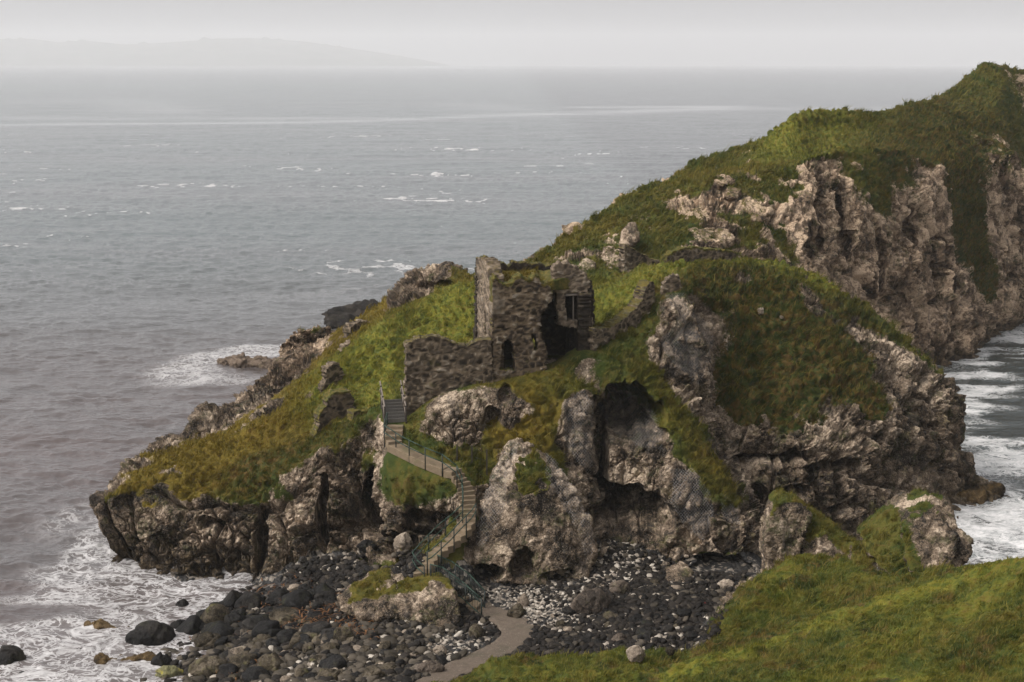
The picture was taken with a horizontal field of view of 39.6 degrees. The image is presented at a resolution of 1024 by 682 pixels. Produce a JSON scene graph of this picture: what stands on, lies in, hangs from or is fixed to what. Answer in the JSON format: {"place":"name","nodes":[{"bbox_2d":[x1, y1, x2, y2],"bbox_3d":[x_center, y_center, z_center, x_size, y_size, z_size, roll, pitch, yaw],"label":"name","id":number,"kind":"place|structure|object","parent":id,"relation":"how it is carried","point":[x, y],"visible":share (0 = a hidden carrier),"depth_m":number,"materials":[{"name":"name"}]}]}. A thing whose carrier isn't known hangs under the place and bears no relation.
{"place":"outdoors","nodes":[
{"label":"outdoors","id":0,"kind":"place"},
{"bbox_2d":[0,37,451,65],"bbox_3d":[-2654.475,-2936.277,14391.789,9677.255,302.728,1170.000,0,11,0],"label":"hill","id":1,"kind":"structure","parent":0,"point":[203,51],"depth_m":13969.04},
{"bbox_2d":[169,541,761,681],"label":"beach","id":2,"kind":"structure","parent":0,"point":[750,562],"depth_m":80.60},
{"bbox_2d":[93,651,155,663],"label":"rock shelf","id":3,"kind":"object","parent":2,"relation":"on","point":[101,658],"visible":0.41,"depth_m":74.32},
{"bbox_2d":[125,620,175,645],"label":"boulder","id":4,"kind":"object","parent":2,"relation":"on","point":[150,633],"visible":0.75,"depth_m":76.38,"materials":[{"name":"black stone"}]},
{"bbox_2d":[150,652,171,666],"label":"boulder","id":5,"kind":"object","parent":2,"relation":"on","point":[160,659],"visible":0.66,"depth_m":73.84,"materials":[{"name":"black stone"}]},
{"bbox_2d":[155,665,183,677],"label":"boulder","id":6,"kind":"object","parent":2,"relation":"on","point":[170,671],"visible":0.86,"depth_m":72.28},
{"bbox_2d":[175,615,200,634],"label":"stone","id":7,"kind":"object","parent":2,"relation":"on","point":[190,624],"visible":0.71,"depth_m":78.02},
{"bbox_2d":[194,631,220,647],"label":"boulder","id":8,"kind":"object","parent":2,"relation":"on","point":[206,639],"visible":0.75,"depth_m":75.64,"materials":[{"name":"grey stone"}]},
{"bbox_2d":[188,655,228,676],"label":"boulder","id":9,"kind":"object","parent":2,"relation":"on","point":[207,665],"visible":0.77,"depth_m":72.03,"materials":[{"name":"grey stone"}]},
{"bbox_2d":[201,620,227,632],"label":"stone","id":10,"kind":"object","parent":2,"relation":"on","point":[208,626],"visible":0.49,"depth_m":77.89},
{"bbox_2d":[200,603,229,623],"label":"stone","id":11,"kind":"object","parent":2,"relation":"on","point":[213,612],"visible":0.61,"depth_m":79.14,"materials":[{"name":"stone"}]},
{"bbox_2d":[209,623,232,636],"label":"stone","id":12,"kind":"object","parent":2,"relation":"on","point":[224,630],"visible":0.59,"depth_m":77.07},
{"bbox_2d":[214,636,227,646],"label":"stone","id":13,"kind":"object","parent":2,"relation":"on","point":[221,640],"visible":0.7,"depth_m":75.64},
{"bbox_2d":[219,663,238,674],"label":"stone","id":14,"kind":"object","parent":2,"relation":"on","point":[226,668],"visible":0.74,"depth_m":71.82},
{"bbox_2d":[222,589,241,607],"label":"stone","id":15,"kind":"object","parent":2,"relation":"on","point":[231,598],"visible":0.48,"depth_m":81.77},
{"bbox_2d":[224,611,245,624],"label":"boulder","id":16,"kind":"object","parent":2,"relation":"on","point":[232,617],"visible":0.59,"depth_m":78.67,"materials":[{"name":"black stone"}]},
{"bbox_2d":[229,650,249,667],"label":"stone","id":17,"kind":"object","parent":2,"relation":"on","point":[235,659],"visible":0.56,"depth_m":72.84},
{"bbox_2d":[234,591,263,610],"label":"stone","id":18,"kind":"object","parent":2,"relation":"on","point":[249,600],"visible":0.75,"depth_m":81.12,"materials":[{"name":"stone"}]},
{"bbox_2d":[242,618,255,629],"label":"stone","id":19,"kind":"object","parent":2,"relation":"on","point":[248,623],"visible":0.52,"depth_m":77.60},
{"bbox_2d":[240,653,257,660],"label":"stone","id":20,"kind":"object","parent":2,"relation":"on","point":[248,656],"visible":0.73,"depth_m":72.95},
{"bbox_2d":[241,666,269,681],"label":"stone","id":21,"kind":"object","parent":2,"relation":"on","point":[249,674],"visible":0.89,"depth_m":70.53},
{"bbox_2d":[249,614,269,624],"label":"stone","id":22,"kind":"object","parent":2,"relation":"on","point":[256,619],"visible":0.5,"depth_m":77.82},
{"bbox_2d":[254,634,270,641],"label":"stone","id":23,"kind":"object","parent":2,"relation":"on","point":[260,637],"visible":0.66,"depth_m":75.68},
{"bbox_2d":[251,619,281,637],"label":"stone","id":24,"kind":"object","parent":2,"relation":"on","point":[263,627],"visible":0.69,"depth_m":76.17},
{"bbox_2d":[257,652,283,671],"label":"boulder","id":25,"kind":"object","parent":2,"relation":"on","point":[273,661],"visible":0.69,"depth_m":71.17,"materials":[{"name":"grey stone"}]},
{"bbox_2d":[178,572,378,679],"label":"seaweed","id":26,"kind":"object","parent":2,"relation":"on","point":[365,632],"visible":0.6,"depth_m":77.24,"materials":[{"name":"plant"}]},
{"bbox_2d":[269,588,288,600],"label":"stone","id":27,"kind":"object","parent":2,"relation":"on","point":[276,595],"visible":0.66,"depth_m":81.61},
{"bbox_2d":[268,607,297,624],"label":"stone","id":28,"kind":"object","parent":2,"relation":"on","point":[284,615],"visible":0.61,"depth_m":78.24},
{"bbox_2d":[276,628,298,644],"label":"stone","id":29,"kind":"object","parent":2,"relation":"on","point":[284,636],"visible":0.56,"depth_m":74.82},
{"bbox_2d":[289,632,303,648],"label":"stone","id":30,"kind":"object","parent":2,"relation":"on","point":[295,638],"visible":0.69,"depth_m":73.96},
{"bbox_2d":[281,589,312,606],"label":"stone","id":31,"kind":"object","parent":2,"relation":"on","point":[302,596],"visible":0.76,"depth_m":80.00,"materials":[{"name":"stone"}]},
{"bbox_2d":[288,601,308,611],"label":"stone","id":32,"kind":"object","parent":2,"relation":"on","point":[293,604],"visible":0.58,"depth_m":79.43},
{"bbox_2d":[294,668,308,676],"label":"stone","id":33,"kind":"object","parent":2,"relation":"on","point":[301,672],"visible":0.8,"depth_m":69.39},
{"bbox_2d":[293,633,311,648],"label":"stone","id":34,"kind":"object","parent":2,"relation":"on","point":[306,638],"visible":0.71,"depth_m":73.92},
{"bbox_2d":[302,642,313,653],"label":"stone","id":35,"kind":"object","parent":2,"relation":"on","point":[307,647],"visible":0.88,"depth_m":73.02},
{"bbox_2d":[300,621,331,633],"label":"stone","id":36,"kind":"object","parent":2,"relation":"on","point":[317,627],"visible":0.63,"depth_m":74.91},
{"bbox_2d":[307,610,324,621],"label":"stone","id":37,"kind":"object","parent":2,"relation":"on","point":[312,614],"visible":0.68,"depth_m":77.29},
{"bbox_2d":[311,601,325,609],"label":"stone","id":38,"kind":"object","parent":2,"relation":"on","point":[316,605],"visible":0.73,"depth_m":78.71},
{"bbox_2d":[314,591,336,603],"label":"stone","id":39,"kind":"object","parent":2,"relation":"on","point":[328,596],"visible":0.64,"depth_m":79.07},
{"bbox_2d":[315,583,336,594],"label":"stone","id":40,"kind":"object","parent":2,"relation":"on","point":[322,587],"visible":0.42,"depth_m":80.42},
{"bbox_2d":[324,627,335,638],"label":"stone","id":41,"kind":"object","parent":2,"relation":"on","point":[329,632],"visible":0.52,"depth_m":73.98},
{"bbox_2d":[323,642,336,649],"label":"stone","id":42,"kind":"object","parent":2,"relation":"on","point":[330,645],"visible":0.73,"depth_m":72.18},
{"bbox_2d":[322,668,340,680],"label":"boulder","id":43,"kind":"object","parent":2,"relation":"on","point":[333,672],"visible":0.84,"depth_m":68.68,"materials":[{"name":"grey stone"}]},
{"bbox_2d":[318,654,345,668],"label":"stone","id":44,"kind":"object","parent":2,"relation":"on","point":[338,661],"visible":0.6,"depth_m":69.78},
{"bbox_2d":[333,626,355,640],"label":"boulder","id":45,"kind":"object","parent":2,"relation":"on","point":[343,633],"visible":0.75,"depth_m":73.22,"materials":[{"name":"grey stone"}]},
{"bbox_2d":[362,668,385,677],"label":"boulder","id":46,"kind":"object","parent":2,"relation":"on","point":[375,671],"visible":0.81,"depth_m":68.31,"materials":[{"name":"grey stone"}]},
{"bbox_2d":[378,640,390,648],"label":"stone","id":47,"kind":"object","parent":2,"relation":"on","point":[386,644],"visible":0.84,"depth_m":71.87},
{"bbox_2d":[336,568,460,629],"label":"rock outcrop","id":48,"kind":"object","parent":2,"relation":"on","point":[436,601],"visible":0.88,"depth_m":76.27,"materials":[{"name":"stone"}]},
{"bbox_2d":[414,660,444,672],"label":"boulder","id":49,"kind":"object","parent":2,"relation":"on","point":[430,666],"visible":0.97,"depth_m":68.76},
{"bbox_2d":[433,645,446,653],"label":"boulder","id":50,"kind":"object","parent":2,"relation":"on","point":[438,649],"visible":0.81,"depth_m":71.21,"materials":[{"name":"stone"}]},
{"bbox_2d":[140,535,747,681],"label":"pebbles","id":51,"kind":"object","parent":2,"relation":"on","point":[649,592],"visible":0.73,"depth_m":74.92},
{"bbox_2d":[468,623,484,637],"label":"boulder","id":52,"kind":"object","parent":2,"relation":"on","point":[476,630],"visible":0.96,"depth_m":73.50,"materials":[{"name":"grey stone"}]},
{"bbox_2d":[507,603,525,618],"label":"boulder","id":53,"kind":"object","parent":2,"relation":"on","point":[517,610],"visible":1,"depth_m":75.99,"materials":[{"name":"grey stone"}]},
{"bbox_2d":[517,593,528,606],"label":"boulder","id":54,"kind":"object","parent":2,"relation":"on","point":[523,600],"visible":0.79,"depth_m":77.22,"materials":[{"name":"stone"}]},
{"bbox_2d":[472,437,598,584],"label":"rock crag","id":55,"kind":"structure","parent":2,"relation":"on","point":[532,537],"depth_m":81.25,"materials":[{"name":"stone"}]},
{"bbox_2d":[478,442,518,546],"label":"rockfall net","id":56,"kind":"object","parent":55,"relation":"attached to","point":[495,497],"visible":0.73,"depth_m":81.57,"materials":[{"name":"silver metal"}]},
{"bbox_2d":[546,455,593,557],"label":"rockfall net","id":57,"kind":"object","parent":55,"relation":"hanging from","point":[569,504],"visible":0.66,"depth_m":82.09,"materials":[{"name":"silver metal"}]},
{"bbox_2d":[562,606,575,615],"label":"stone","id":58,"kind":"object","parent":2,"relation":"on","point":[570,611],"visible":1,"depth_m":75.85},
{"bbox_2d":[569,587,610,613],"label":"boulder","id":59,"kind":"object","parent":2,"relation":"on","point":[593,600],"visible":0.78,"depth_m":75.72,"materials":[{"name":"stone"}]},
{"bbox_2d":[603,611,617,619],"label":"stone","id":60,"kind":"object","parent":2,"relation":"on","point":[607,615],"visible":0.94,"depth_m":74.81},
{"bbox_2d":[611,633,626,640],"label":"boulder","id":61,"kind":"object","parent":2,"relation":"on","point":[619,636],"visible":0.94,"depth_m":71.59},
{"bbox_2d":[609,580,630,593],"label":"boulder","id":62,"kind":"object","parent":2,"relation":"on","point":[621,586],"visible":0.87,"depth_m":77.91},
{"bbox_2d":[629,613,642,621],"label":"stone","id":63,"kind":"object","parent":2,"relation":"on","point":[636,617],"visible":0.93,"depth_m":74.33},
{"bbox_2d":[664,561,693,581],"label":"boulder","id":64,"kind":"object","parent":2,"relation":"on","point":[677,571],"visible":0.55,"depth_m":80.30,"materials":[{"name":"stone"}]},
{"bbox_2d":[677,609,691,616],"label":"stone","id":65,"kind":"object","parent":2,"relation":"on","point":[683,612],"visible":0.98,"depth_m":74.26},
{"bbox_2d":[685,631,698,640],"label":"stone","id":66,"kind":"object","parent":2,"relation":"on","point":[690,635],"visible":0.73,"depth_m":71.51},
{"bbox_2d":[717,579,734,587],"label":"boulder","id":67,"kind":"object","parent":2,"relation":"on","point":[723,583],"visible":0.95,"depth_m":78.51,"materials":[{"name":"stone"}]},
{"bbox_2d":[415,602,535,681],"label":"path","id":68,"kind":"structure","parent":0,"point":[514,634],"depth_m":72.09,"materials":[{"name":"concrete"}]},
{"bbox_2d":[0,66,1023,681],"bbox_3d":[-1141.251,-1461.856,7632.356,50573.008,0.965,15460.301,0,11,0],"label":"sea","id":69,"kind":"structure","parent":0,"point":[170,236],"depth_m":278.77,"materials":[{"name":"liquid"}]},
{"bbox_2d":[0,645,26,664],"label":"boulder","id":70,"kind":"object","parent":69,"relation":"in","point":[10,654],"visible":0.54,"depth_m":73.91,"materials":[{"name":"black stone"}]},
{"bbox_2d":[84,618,129,629],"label":"rock shelf","id":71,"kind":"object","parent":69,"relation":"in","point":[100,623],"visible":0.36,"depth_m":78.59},
{"bbox_2d":[217,352,275,368],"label":"rock shelf","id":72,"kind":"object","parent":69,"relation":"in","point":[241,360],"visible":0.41,"depth_m":146.24,"materials":[{"name":"stone"}]},
{"bbox_2d":[322,299,377,328],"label":"rock","id":73,"kind":"object","parent":69,"relation":"in","point":[339,316],"visible":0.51,"depth_m":171.77,"materials":[{"name":"black stone"}]},
{"bbox_2d":[956,482,1004,504],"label":"rock shelf","id":74,"kind":"object","parent":69,"relation":"in","point":[980,494],"visible":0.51,"depth_m":101.93,"materials":[{"name":"stone"}]},
{"bbox_2d":[0,0,1023,65],"label":"sky","id":75,"kind":"structure","parent":0,"point":[448,32],"materials":[{"name":"white"}]},
{"bbox_2d":[89,256,1009,641],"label":"headland","id":76,"kind":"structure","parent":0,"point":[847,466],"depth_m":90.11,"materials":[{"name":"stone"}]},
{"bbox_2d":[182,401,228,436],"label":"boulder","id":77,"kind":"object","parent":76,"relation":"on","point":[205,416],"visible":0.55,"depth_m":105.92,"materials":[{"name":"stone"}]},
{"bbox_2d":[317,361,344,393],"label":"ruined wall","id":78,"kind":"structure","parent":76,"relation":"on","point":[331,371],"depth_m":99.77,"materials":[{"name":"grey stone"}]},
{"bbox_2d":[309,388,354,437],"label":"ruined wall","id":79,"kind":"structure","parent":76,"relation":"on","point":[337,402],"depth_m":91.19,"materials":[{"name":"grey stone"}]},
{"bbox_2d":[342,319,369,337],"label":"rock","id":80,"kind":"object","parent":76,"relation":"on","point":[347,328],"depth_m":110.41,"materials":[{"name":"grey stone"}]},
{"bbox_2d":[347,407,368,420],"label":"ruined wall","id":81,"kind":"structure","parent":76,"relation":"on","point":[352,412],"depth_m":90.32,"materials":[{"name":"stone"}]},
{"bbox_2d":[356,539,379,553],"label":"boulder","id":82,"kind":"object","parent":76,"relation":"on","point":[362,545],"visible":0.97,"depth_m":83.51,"materials":[{"name":"black stone"}]},
{"bbox_2d":[379,380,406,430],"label":"timber stairs","id":83,"kind":"structure","parent":76,"relation":"on","point":[396,409],"depth_m":86.61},
{"bbox_2d":[393,532,413,551],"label":"boulder","id":84,"kind":"object","parent":76,"relation":"on","point":[404,540],"visible":1,"depth_m":81.63,"materials":[{"name":"stone"}]},
{"bbox_2d":[385,424,483,611],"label":"stone stairs","id":85,"kind":"structure","parent":76,"relation":"on","point":[415,458],"depth_m":81.93,"materials":[{"name":"stone"}]},
{"bbox_2d":[383,412,463,503],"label":"hand railing","id":86,"kind":"object","parent":85,"relation":"on","point":[409,441],"visible":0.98,"depth_m":82.61,"materials":[{"name":"black metal"}]},
{"bbox_2d":[412,504,462,576],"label":"hand railing","id":87,"kind":"object","parent":85,"relation":"on","point":[414,556],"visible":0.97,"depth_m":79.70,"materials":[{"name":"black metal"}]},
{"bbox_2d":[427,503,476,574],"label":"hand railing","id":88,"kind":"object","parent":85,"relation":"on","point":[453,529],"visible":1,"depth_m":79.27,"materials":[{"name":"black metal"}]},
{"bbox_2d":[430,564,481,614],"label":"barred railing","id":89,"kind":"object","parent":85,"relation":"on","point":[464,598],"visible":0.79,"depth_m":77.09,"materials":[{"name":"teal metal"}]},
{"bbox_2d":[437,555,484,607],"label":"barred railing","id":90,"kind":"object","parent":85,"relation":"on","point":[475,582],"visible":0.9,"depth_m":78.19,"materials":[{"name":"teal metal"}]},
{"bbox_2d":[456,444,487,474],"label":"post fence","id":91,"kind":"object","parent":76,"relation":"on","point":[471,448],"visible":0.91,"depth_m":83.82,"materials":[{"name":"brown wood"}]},
{"bbox_2d":[402,255,594,415],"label":"castle ruin","id":92,"kind":"object","parent":76,"relation":"on","point":[516,313],"visible":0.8,"depth_m":86.89,"materials":[{"name":"stone"}]},
{"bbox_2d":[104,61,1023,681],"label":"grass","id":93,"kind":"structure","parent":76,"relation":"on","point":[704,465],"depth_m":91.11,"materials":[{"name":"plant"}]},
{"bbox_2d":[563,392,594,471],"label":"rockfall net","id":94,"kind":"object","parent":76,"relation":"attached to","point":[580,430],"visible":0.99,"depth_m":85.50,"materials":[{"name":"silver metal"}]},
{"bbox_2d":[587,279,655,350],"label":"ruined wall","id":95,"kind":"structure","parent":76,"relation":"on","point":[631,313],"depth_m":91.40,"materials":[{"name":"grey stone"}]},
{"bbox_2d":[599,383,662,447],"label":"rockfall net","id":96,"kind":"object","parent":76,"relation":"attached to","point":[629,415],"visible":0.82,"depth_m":90.71,"materials":[{"name":"silver metal"}]},
{"bbox_2d":[660,273,681,294],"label":"rock","id":97,"kind":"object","parent":76,"relation":"on","point":[671,283],"depth_m":93.07,"materials":[{"name":"grey stone"}]},
{"bbox_2d":[662,293,712,379],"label":"rockfall net","id":98,"kind":"object","parent":76,"relation":"attached to","point":[687,338],"visible":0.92,"depth_m":90.73,"materials":[{"name":"silver metal"}]},
{"bbox_2d":[673,470,712,537],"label":"rockfall net","id":99,"kind":"object","parent":76,"relation":"attached to","point":[693,505],"visible":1,"depth_m":82.92,"materials":[{"name":"silver metal"}]},
{"bbox_2d":[432,553,1023,681],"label":"grass slope","id":100,"kind":"structure","parent":0,"point":[986,594],"depth_m":62.36,"materials":[{"name":"plant"}]},
{"bbox_2d":[626,645,645,661],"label":"boulder","id":101,"kind":"object","parent":100,"relation":"on","point":[634,653],"visible":1,"depth_m":65.65,"materials":[{"name":"stone"}]},
{"bbox_2d":[759,490,875,572],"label":"rock pinnacle","id":102,"kind":"object","parent":100,"relation":"on","point":[786,527],"visible":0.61,"depth_m":76.96,"materials":[{"name":"stone"}]},
{"bbox_2d":[856,489,973,574],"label":"rock pinnacle","id":103,"kind":"object","parent":100,"relation":"on","point":[937,535],"visible":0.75,"depth_m":75.15,"materials":[{"name":"stone"}]},
{"bbox_2d":[523,62,1023,391],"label":"hill","id":104,"kind":"structure","parent":0,"point":[906,268],"depth_m":146.33,"materials":[{"name":"plant"}]},
{"bbox_2d":[579,258,595,272],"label":"rock crag","id":105,"kind":"structure","parent":104,"relation":"on","point":[586,263],"depth_m":109.90,"materials":[{"name":"stone"}]},
{"bbox_2d":[600,246,618,267],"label":"rock crag","id":106,"kind":"structure","parent":104,"relation":"on","point":[610,254],"depth_m":113.32,"materials":[{"name":"stone"}]},
{"bbox_2d":[619,222,639,247],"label":"boulder","id":107,"kind":"object","parent":104,"relation":"on","point":[630,235],"visible":0.82,"depth_m":114.39,"materials":[{"name":"stone"}]},
{"bbox_2d":[618,243,660,271],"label":"ruined wall","id":108,"kind":"structure","parent":104,"relation":"on","point":[630,258],"depth_m":110.27,"materials":[{"name":"grey stone"}]},
{"bbox_2d":[678,207,710,224],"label":"rock crag","id":109,"kind":"structure","parent":104,"relation":"on","point":[682,210],"depth_m":125.17,"materials":[{"name":"stone"}]},
{"bbox_2d":[661,246,742,262],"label":"ruined wall","id":110,"kind":"structure","parent":104,"relation":"on","point":[688,253],"depth_m":114.95,"materials":[{"name":"grey stone"}]},
{"bbox_2d":[688,227,735,247],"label":"rock crag","id":111,"kind":"structure","parent":104,"relation":"on","point":[726,238],"depth_m":120.61,"materials":[{"name":"stone"}]},
{"bbox_2d":[713,174,734,189],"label":"rock crag","id":112,"kind":"structure","parent":104,"relation":"on","point":[718,184],"depth_m":130.85,"materials":[{"name":"stone"}]},
{"bbox_2d":[721,187,740,200],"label":"rock crag","id":113,"kind":"structure","parent":104,"relation":"on","point":[731,193],"depth_m":128.46,"materials":[{"name":"stone"}]},
{"bbox_2d":[734,197,773,222],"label":"rock crag","id":114,"kind":"structure","parent":104,"relation":"on","point":[751,206],"depth_m":126.86,"materials":[{"name":"stone"}]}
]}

